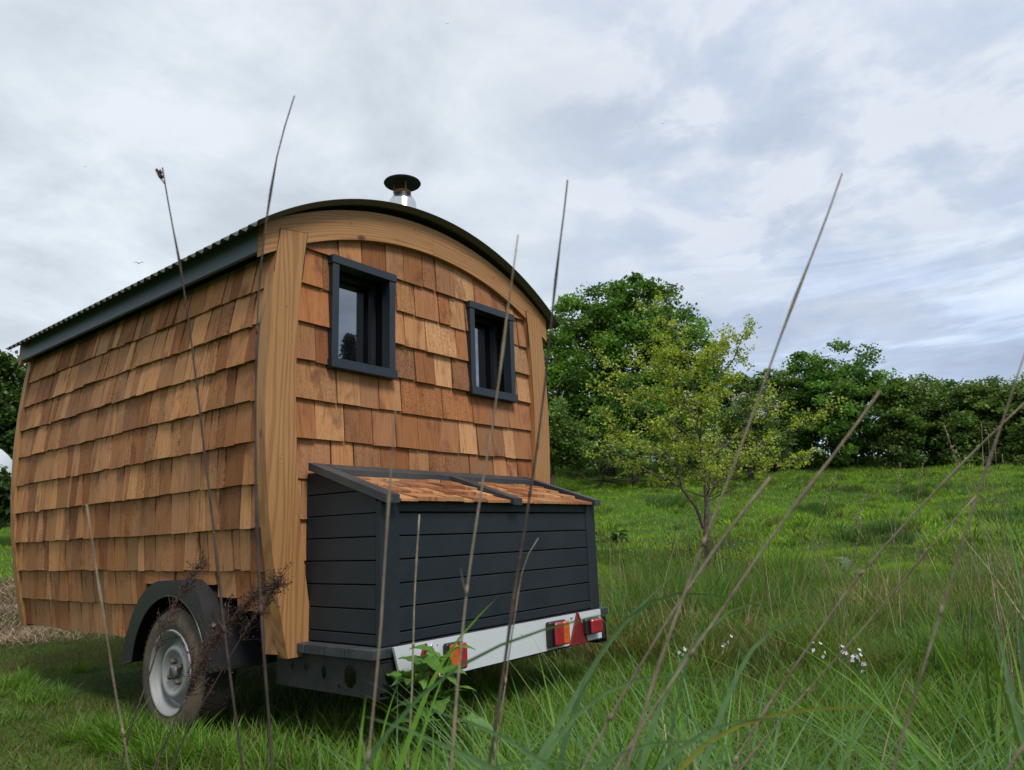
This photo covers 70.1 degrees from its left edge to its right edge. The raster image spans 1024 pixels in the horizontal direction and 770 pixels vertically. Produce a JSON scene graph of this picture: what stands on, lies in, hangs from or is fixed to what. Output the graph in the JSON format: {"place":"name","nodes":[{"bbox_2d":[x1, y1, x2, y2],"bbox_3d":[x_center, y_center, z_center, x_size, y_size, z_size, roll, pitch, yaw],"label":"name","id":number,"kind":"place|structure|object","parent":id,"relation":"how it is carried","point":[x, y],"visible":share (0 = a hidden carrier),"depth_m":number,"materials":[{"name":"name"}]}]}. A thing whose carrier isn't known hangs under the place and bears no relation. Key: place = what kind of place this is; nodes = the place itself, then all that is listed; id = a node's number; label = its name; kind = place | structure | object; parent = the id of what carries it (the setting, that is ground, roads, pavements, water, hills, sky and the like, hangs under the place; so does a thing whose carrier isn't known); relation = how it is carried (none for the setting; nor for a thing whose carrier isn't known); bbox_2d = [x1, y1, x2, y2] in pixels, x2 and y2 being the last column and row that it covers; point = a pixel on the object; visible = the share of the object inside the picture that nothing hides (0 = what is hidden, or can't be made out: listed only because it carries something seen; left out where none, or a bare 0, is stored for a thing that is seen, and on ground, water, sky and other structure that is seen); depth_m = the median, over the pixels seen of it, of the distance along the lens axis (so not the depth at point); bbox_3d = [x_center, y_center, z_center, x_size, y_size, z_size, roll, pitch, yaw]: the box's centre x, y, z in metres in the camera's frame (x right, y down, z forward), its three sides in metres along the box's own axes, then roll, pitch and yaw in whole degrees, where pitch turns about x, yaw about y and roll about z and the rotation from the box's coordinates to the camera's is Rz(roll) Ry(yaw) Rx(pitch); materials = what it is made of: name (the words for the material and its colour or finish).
{"place":"outdoors","nodes":[
{"label":"outdoors","id":0,"kind":"place"},
{"bbox_2d":[0,455,1023,769],"bbox_3d":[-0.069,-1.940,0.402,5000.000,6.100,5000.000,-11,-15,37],"label":"ground","id":1,"kind":"structure","parent":0,"point":[100,679],"depth_m":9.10,"materials":[{"name":"green plant"}]},
{"bbox_2d":[0,464,11,528],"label":"bramble bush","id":2,"kind":"object","parent":1,"relation":"on","point":[5,487],"visible":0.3,"depth_m":15.55,"materials":[{"name":"green plant"}]},
{"bbox_2d":[0,449,11,475],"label":"polytunnel","id":3,"kind":"structure","parent":1,"relation":"on","point":[5,459],"depth_m":18.38,"materials":[{"name":"white plastic"}]},
{"bbox_2d":[0,349,28,524],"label":"broadleaf tree","id":4,"kind":"object","parent":1,"relation":"on","point":[11,388],"visible":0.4,"depth_m":19.36,"materials":[{"name":"green plant"}]},
{"bbox_2d":[0,574,121,649],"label":"gravel path","id":5,"kind":"structure","parent":1,"relation":"on","point":[33,632],"depth_m":7.44,"materials":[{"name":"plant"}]},
{"bbox_2d":[86,504,129,769],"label":"dry stem","id":6,"kind":"object","parent":1,"relation":"on","point":[101,603],"visible":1,"depth_m":0.71,"materials":[{"name":"brown plant"}]},
{"bbox_2d":[120,546,210,769],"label":"dead dock","id":7,"kind":"object","parent":1,"relation":"on","point":[175,601],"visible":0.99,"depth_m":2.05,"materials":[{"name":"brown plant"}]},
{"bbox_2d":[155,167,243,769],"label":"dry stem","id":8,"kind":"object","parent":1,"relation":"on","point":[159,174],"visible":1,"depth_m":0.87,"materials":[{"name":"plant"}]},
{"bbox_2d":[153,561,292,769],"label":"dead dock","id":9,"kind":"object","parent":1,"relation":"on","point":[240,608],"visible":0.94,"depth_m":1.86,"materials":[{"name":"brown plant"}]},
{"bbox_2d":[170,563,288,769],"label":"dead dock","id":10,"kind":"object","parent":1,"relation":"on","point":[240,639],"visible":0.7,"depth_m":1.98,"materials":[{"name":"brown plant"}]},
{"bbox_2d":[254,96,294,769],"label":"dry stem","id":11,"kind":"object","parent":1,"relation":"on","point":[261,607],"visible":1,"depth_m":0.75,"materials":[{"name":"plant"}]},
{"bbox_2d":[5,174,607,736],"bbox_3d":[-1.395,0.335,4.803,3.647,3.152,2.356,-11,-15,37],"label":"shepherds hut","id":12,"kind":"object","parent":1,"relation":"on","point":[367,306],"visible":0.94,"depth_m":3.72,"materials":[{"name":"brown wood"}]},
{"bbox_2d":[326,254,397,380],"bbox_3d":[-0.805,-0.332,3.792,0.156,0.582,0.430,-11,-15,37],"label":"window","id":13,"kind":"structure","parent":12,"relation":"in","point":[361,297],"depth_m":3.86,"materials":[{"name":"paint"}]},
{"bbox_2d":[465,300,517,402],"bbox_3d":[-0.165,-0.192,4.583,0.156,0.582,0.437,-11,-15,37],"label":"window","id":14,"kind":"structure","parent":12,"relation":"in","point":[484,335],"depth_m":4.67,"materials":[{"name":"paint"}]},
{"bbox_2d":[355,699,365,769],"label":"grass blade","id":15,"kind":"object","parent":1,"relation":"on","point":[358,762],"depth_m":0.68,"materials":[{"name":"green plant"}]},
{"bbox_2d":[360,384,398,769],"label":"dry stem","id":16,"kind":"object","parent":1,"relation":"on","point":[387,521],"visible":1,"depth_m":0.55,"materials":[{"name":"brown plant"}]},
{"bbox_2d":[374,687,396,769],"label":"grass blade","id":17,"kind":"object","parent":1,"relation":"on","point":[377,759],"depth_m":1.01,"materials":[{"name":"green plant"}]},
{"bbox_2d":[406,514,419,769],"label":"dry stem","id":18,"kind":"object","parent":1,"relation":"on","point":[411,698],"visible":0.91,"depth_m":1.27,"materials":[{"name":"brown plant"}]},
{"bbox_2d":[386,644,475,758],"bbox_3d":[-0.344,1.265,2.841,0.351,0.483,0.326,8,-15,-40],"label":"dock plant","id":19,"kind":"object","parent":1,"relation":"on","point":[432,658],"visible":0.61,"depth_m":2.82,"materials":[{"name":"green plant"}]},
{"bbox_2d":[410,651,452,769],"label":"grass blade","id":20,"kind":"object","parent":1,"relation":"on","point":[413,765],"depth_m":1.01,"materials":[{"name":"green plant"}]},
{"bbox_2d":[365,716,499,769],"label":"grass blade","id":21,"kind":"object","parent":1,"relation":"on","point":[477,761],"depth_m":0.51,"materials":[{"name":"green plant"}]},
{"bbox_2d":[395,604,490,769],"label":"grass blade","id":22,"kind":"object","parent":1,"relation":"on","point":[401,760],"depth_m":0.93,"materials":[{"name":"green plant"}]},
{"bbox_2d":[427,705,496,762],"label":"dock plant","id":23,"kind":"object","parent":1,"relation":"on","point":[474,718],"visible":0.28,"depth_m":2.79,"materials":[{"name":"green plant"}]},
{"bbox_2d":[394,700,553,769],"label":"grass blade","id":24,"kind":"object","parent":1,"relation":"on","point":[544,764],"depth_m":0.65,"materials":[{"name":"green plant"}]},
{"bbox_2d":[450,234,518,769],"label":"dry stem","id":25,"kind":"object","parent":1,"relation":"on","point":[463,622],"visible":1,"depth_m":0.60,"materials":[{"name":"brown plant"}]},
{"bbox_2d":[0,459,1023,632],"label":"meadow grass","id":26,"kind":"structure","parent":1,"relation":"on","point":[681,500],"depth_m":16.11,"materials":[{"name":"green plant"}]},
{"bbox_2d":[493,538,538,765],"bbox_3d":[-0.017,0.640,0.838,0.134,0.905,0.008,-1,-12,-3],"label":"dry stem","id":27,"kind":"object","parent":1,"relation":"on","point":[505,681],"visible":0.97,"depth_m":0.90,"materials":[{"name":"plant"}]},
{"bbox_2d":[8,375,1023,516],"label":"hedge undergrowth","id":28,"kind":"object","parent":1,"relation":"on","point":[793,462],"visible":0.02,"depth_m":30.34,"materials":[{"name":"green plant"}]},
{"bbox_2d":[361,602,672,769],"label":"grass blade","id":29,"kind":"object","parent":1,"relation":"on","point":[400,718],"depth_m":0.66,"materials":[{"name":"green plant"}]},
{"bbox_2d":[18,609,1023,769],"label":"rough grass","id":30,"kind":"structure","parent":1,"relation":"on","point":[108,733],"depth_m":3.22,"materials":[{"name":"green plant"}]},
{"bbox_2d":[488,180,567,764],"bbox_3d":[-0.011,0.413,0.650,0.187,1.282,0.019,-2,-12,-1],"label":"dry stem","id":31,"kind":"object","parent":1,"relation":"on","point":[512,606],"visible":0.99,"depth_m":0.71,"materials":[{"name":"plant"}]},
{"bbox_2d":[480,760,619,769],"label":"grass blade","id":32,"kind":"object","parent":1,"relation":"on","point":[512,763],"depth_m":0.69,"materials":[{"name":"green plant"}]},
{"bbox_2d":[548,395,587,484],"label":"hedge shrub","id":33,"kind":"object","parent":1,"relation":"on","point":[562,428],"visible":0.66,"depth_m":23.74,"materials":[{"name":"green plant"}]},
{"bbox_2d":[529,571,676,769],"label":"grass blade","id":34,"kind":"object","parent":1,"relation":"on","point":[557,727],"depth_m":0.89,"materials":[{"name":"green plant"}]},
{"bbox_2d":[607,530,629,541],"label":"dock plant","id":35,"kind":"object","parent":1,"relation":"on","point":[619,534],"visible":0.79,"depth_m":14.48,"materials":[{"name":"green plant"}]},
{"bbox_2d":[245,486,1023,769],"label":"grass","id":36,"kind":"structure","parent":1,"relation":"on","point":[993,751],"depth_m":1.69,"materials":[{"name":"green plant"}]},
{"bbox_2d":[585,372,687,485],"bbox_3d":[4.467,1.624,25.962,3.254,4.090,2.934,-11,-15,37],"label":"broadleaf tree","id":37,"kind":"object","parent":1,"relation":"on","point":[638,413],"visible":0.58,"depth_m":25.61,"materials":[{"name":"green plant"}]},
{"bbox_2d":[543,272,734,476],"bbox_3d":[4.203,-0.318,29.424,9.130,8.170,5.135,-2,-12,0],"label":"broadleaf tree","id":38,"kind":"object","parent":1,"relation":"on","point":[595,322],"visible":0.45,"depth_m":28.55,"materials":[{"name":"green plant"}]},
{"bbox_2d":[550,436,736,488],"bbox_3d":[3.999,2.592,24.122,6.574,1.892,2.340,-4,-12,7],"label":"hedge shrub","id":39,"kind":"object","parent":1,"relation":"on","point":[581,461],"visible":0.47,"depth_m":23.94,"materials":[{"name":"green plant"}]},
{"bbox_2d":[536,674,771,769],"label":"grass blade","id":40,"kind":"object","parent":1,"relation":"on","point":[557,739],"depth_m":0.79,"materials":[{"name":"green plant"}]},
{"bbox_2d":[556,592,770,769],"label":"grass blade","id":41,"kind":"object","parent":1,"relation":"on","point":[559,766],"depth_m":0.89,"materials":[{"name":"green plant"}]},
{"bbox_2d":[581,477,770,769],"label":"dry stem","id":42,"kind":"object","parent":1,"relation":"on","point":[701,569],"visible":0.99,"depth_m":0.70,"materials":[{"name":"brown plant"}]},
{"bbox_2d":[657,727,698,769],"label":"grass blade","id":43,"kind":"object","parent":1,"relation":"on","point":[694,762],"depth_m":0.72,"materials":[{"name":"plant"}]},
{"bbox_2d":[678,647,686,692],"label":"cuckooflower","id":44,"kind":"object","parent":1,"relation":"on","point":[679,652],"visible":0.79,"depth_m":3.80,"materials":[{"name":"white plant"}]},
{"bbox_2d":[591,740,777,769],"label":"grass blade","id":45,"kind":"object","parent":1,"relation":"on","point":[606,761],"depth_m":0.64,"materials":[{"name":"green plant"}]},
{"bbox_2d":[663,591,714,769],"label":"grass blade","id":46,"kind":"object","parent":1,"relation":"on","point":[673,723],"depth_m":0.82,"materials":[{"name":"green plant"}]},
{"bbox_2d":[581,288,846,571],"bbox_3d":[2.798,0.620,10.752,3.510,4.616,2.211,-1,-12,-7],"label":"young tree","id":47,"kind":"object","parent":1,"relation":"on","point":[675,353],"visible":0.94,"depth_m":10.63,"materials":[{"name":"green plant"}]},
{"bbox_2d":[722,634,732,679],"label":"cuckooflower","id":48,"kind":"object","parent":1,"relation":"on","point":[725,645],"visible":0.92,"depth_m":3.76,"materials":[{"name":"white plant"}]},
{"bbox_2d":[638,601,825,769],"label":"grass blade","id":49,"kind":"object","parent":1,"relation":"on","point":[650,736],"depth_m":0.87,"materials":[{"name":"green plant"}]},
{"bbox_2d":[624,173,842,769],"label":"dry stem","id":50,"kind":"object","parent":1,"relation":"on","point":[660,660],"visible":1,"depth_m":0.62,"materials":[{"name":"brown plant"}]},
{"bbox_2d":[706,371,767,468],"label":"hedge tree","id":51,"kind":"object","parent":1,"relation":"on","point":[738,388],"visible":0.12,"depth_m":30.04,"materials":[{"name":"green plant"}]},
{"bbox_2d":[614,390,880,769],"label":"dry stem","id":52,"kind":"object","parent":1,"relation":"on","point":[790,511],"visible":0.98,"depth_m":0.64,"materials":[{"name":"brown plant"}]},
{"bbox_2d":[705,386,799,480],"bbox_3d":[8.421,1.812,25.697,2.888,3.505,2.683,0,-12,-9],"label":"hawthorn","id":53,"kind":"object","parent":1,"relation":"on","point":[758,428],"visible":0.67,"depth_m":25.49,"materials":[{"name":"green plant"}]},
{"bbox_2d":[654,718,850,769],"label":"grass blade","id":54,"kind":"object","parent":1,"relation":"on","point":[667,759],"depth_m":0.72,"materials":[{"name":"green plant"}]},
{"bbox_2d":[506,541,1023,708],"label":"tall grass","id":55,"kind":"structure","parent":1,"relation":"on","point":[815,595],"depth_m":5.15,"materials":[{"name":"green plant"}]},
{"bbox_2d":[742,366,809,470],"bbox_3d":[10.434,1.389,28.961,2.667,4.300,2.556,-2,-12,0],"label":"hedge tree","id":56,"kind":"object","parent":1,"relation":"on","point":[778,379],"visible":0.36,"depth_m":28.60,"materials":[{"name":"green plant"}]},
{"bbox_2d":[700,620,857,769],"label":"grass blade","id":57,"kind":"object","parent":1,"relation":"on","point":[709,748],"depth_m":0.91,"materials":[{"name":"green plant"}]},
{"bbox_2d":[557,484,1023,689],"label":"dry grass stems","id":58,"kind":"object","parent":1,"relation":"on","point":[974,550],"visible":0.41,"depth_m":5.61,"materials":[{"name":"plant"}]},
{"bbox_2d":[677,706,953,769],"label":"grass blade","id":59,"kind":"object","parent":1,"relation":"on","point":[694,754],"depth_m":0.71,"materials":[{"name":"green plant"}]},
{"bbox_2d":[812,642,825,697],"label":"cuckooflower","id":60,"kind":"object","parent":1,"relation":"on","point":[822,656],"visible":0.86,"depth_m":3.53,"materials":[{"name":"white plant"}]},
{"bbox_2d":[805,472,836,648],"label":"seed stalk","id":61,"kind":"object","parent":1,"relation":"on","point":[811,547],"visible":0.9,"depth_m":4.53,"materials":[{"name":"plant"}]},
{"bbox_2d":[776,337,906,467],"bbox_3d":[12.696,0.769,28.648,5.700,5.171,4.214,-11,-15,37],"label":"broadleaf tree","id":62,"kind":"object","parent":1,"relation":"on","point":[818,379],"visible":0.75,"depth_m":27.98,"materials":[{"name":"green plant"}]},
{"bbox_2d":[841,645,850,699],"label":"cuckooflower","id":63,"kind":"object","parent":1,"relation":"on","point":[844,653],"visible":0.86,"depth_m":3.39,"materials":[{"name":"white plant"}]},
{"bbox_2d":[835,493,868,683],"bbox_3d":[1.867,1.123,3.951,0.242,1.050,0.028,-6,-12,20],"label":"seed stalk","id":64,"kind":"object","parent":1,"relation":"on","point":[859,517],"visible":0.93,"depth_m":4.00,"materials":[{"name":"plant"}]},
{"bbox_2d":[842,521,861,682],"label":"seed stalk","id":65,"kind":"object","parent":1,"relation":"on","point":[855,550],"visible":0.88,"depth_m":3.98,"materials":[{"name":"plant"}]},
{"bbox_2d":[739,495,975,769],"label":"straw stem","id":66,"kind":"object","parent":1,"relation":"on","point":[832,662],"visible":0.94,"depth_m":0.87,"materials":[{"name":"brown plant"}]},
{"bbox_2d":[851,649,865,720],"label":"cuckooflower","id":67,"kind":"object","parent":1,"relation":"on","point":[857,660],"visible":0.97,"depth_m":3.20,"materials":[{"name":"white plant"}]},
{"bbox_2d":[728,402,1023,769],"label":"straw stem","id":68,"kind":"object","parent":1,"relation":"on","point":[948,477],"visible":0.98,"depth_m":0.79,"materials":[{"name":"plant"}]},
{"bbox_2d":[894,462,907,647],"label":"seed stalk","id":69,"kind":"object","parent":1,"relation":"on","point":[894,548],"visible":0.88,"depth_m":4.34,"materials":[{"name":"plant"}]},
{"bbox_2d":[866,377,938,469],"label":"hedge tree","id":70,"kind":"object","parent":1,"relation":"on","point":[902,393],"visible":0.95,"depth_m":26.55,"materials":[{"name":"green plant"}]},
{"bbox_2d":[915,462,926,614],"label":"seed stalk","id":71,"kind":"object","parent":1,"relation":"on","point":[915,532],"visible":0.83,"depth_m":5.17,"materials":[{"name":"plant"}]},
{"bbox_2d":[897,372,968,467],"bbox_3d":[15.885,1.357,27.482,2.774,3.811,2.972,-11,-15,37],"label":"hedge tree","id":72,"kind":"object","parent":1,"relation":"on","point":[936,383],"visible":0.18,"depth_m":26.98,"materials":[{"name":"green plant"}]},
{"bbox_2d":[891,355,1023,769],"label":"dry stem","id":73,"kind":"object","parent":1,"relation":"on","point":[988,462],"visible":1,"depth_m":0.60,"materials":[{"name":"brown plant"}]},
{"bbox_2d":[925,378,1009,466],"bbox_3d":[16.109,1.461,26.079,2.495,3.349,2.843,-4,-12,9],"label":"hedge tree","id":74,"kind":"object","parent":1,"relation":"on","point":[963,439],"visible":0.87,"depth_m":25.62,"materials":[{"name":"green plant"}]},
{"bbox_2d":[944,425,1013,692],"bbox_3d":[2.112,0.836,3.297,0.111,1.331,0.025,-11,-15,37],"label":"seed stalk","id":75,"kind":"object","parent":1,"relation":"on","point":[955,451],"visible":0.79,"depth_m":3.29,"materials":[{"name":"plant"}]},
{"bbox_2d":[972,465,1007,730],"bbox_3d":[1.821,0.884,2.760,0.050,1.168,0.014,-11,-15,37],"label":"straw stem","id":76,"kind":"object","parent":1,"relation":"on","point":[993,599],"visible":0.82,"depth_m":2.77,"materials":[{"name":"brown plant"}]},
{"bbox_2d":[960,375,1022,464],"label":"hedge tree","id":77,"kind":"object","parent":1,"relation":"on","point":[993,383],"visible":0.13,"depth_m":25.92,"materials":[{"name":"green plant"}]},
{"bbox_2d":[981,423,1015,767],"bbox_3d":[1.409,0.709,2.095,0.069,1.205,0.014,-10,-14,33],"label":"straw stem","id":78,"kind":"object","parent":1,"relation":"on","point":[996,582],"visible":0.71,"depth_m":2.12,"materials":[{"name":"brown plant"}]},
{"bbox_2d":[984,372,1023,465],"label":"hedge tree","id":79,"kind":"object","parent":1,"relation":"on","point":[1010,451],"visible":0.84,"depth_m":24.72,"materials":[{"name":"green plant"}]},
{"bbox_2d":[986,604,1023,750],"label":"grass blade","id":80,"kind":"object","parent":1,"relation":"on","point":[1019,726],"depth_m":1.03,"materials":[{"name":"green plant"}]},
{"bbox_2d":[988,433,1022,767],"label":"straw stem","id":81,"kind":"object","parent":1,"relation":"on","point":[1003,582],"visible":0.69,"depth_m":2.27,"materials":[{"name":"plant"}]},
{"bbox_2d":[995,447,1022,720],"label":"straw stem","id":82,"kind":"object","parent":1,"relation":"on","point":[1008,583],"visible":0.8,"depth_m":2.42,"materials":[{"name":"brown plant"}]},
{"bbox_2d":[1002,454,1023,693],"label":"straw stem","id":83,"kind":"object","parent":1,"relation":"on","point":[1013,584],"visible":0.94,"depth_m":2.58,"materials":[{"name":"brown plant"}]},
{"bbox_2d":[1005,742,1023,769],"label":"dry stem","id":84,"kind":"object","parent":1,"relation":"on","point":[1015,757],"visible":1,"depth_m":0.62,"materials":[{"name":"brown plant"}]},
{"bbox_2d":[1018,594,1023,675],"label":"grass blade","id":85,"kind":"object","parent":1,"relation":"on","point":[1021,649],"depth_m":1.03,"materials":[{"name":"green plant"}]},
{"bbox_2d":[0,0,1023,464],"label":"sky","id":86,"kind":"structure","parent":0,"point":[763,106],"materials":[{"name":"white"}]},
{"bbox_2d":[828,556,867,573],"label":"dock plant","id":87,"kind":"object","parent":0,"point":[842,559],"visible":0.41,"depth_m":8.89,"materials":[{"name":"green plant"}]}
]}

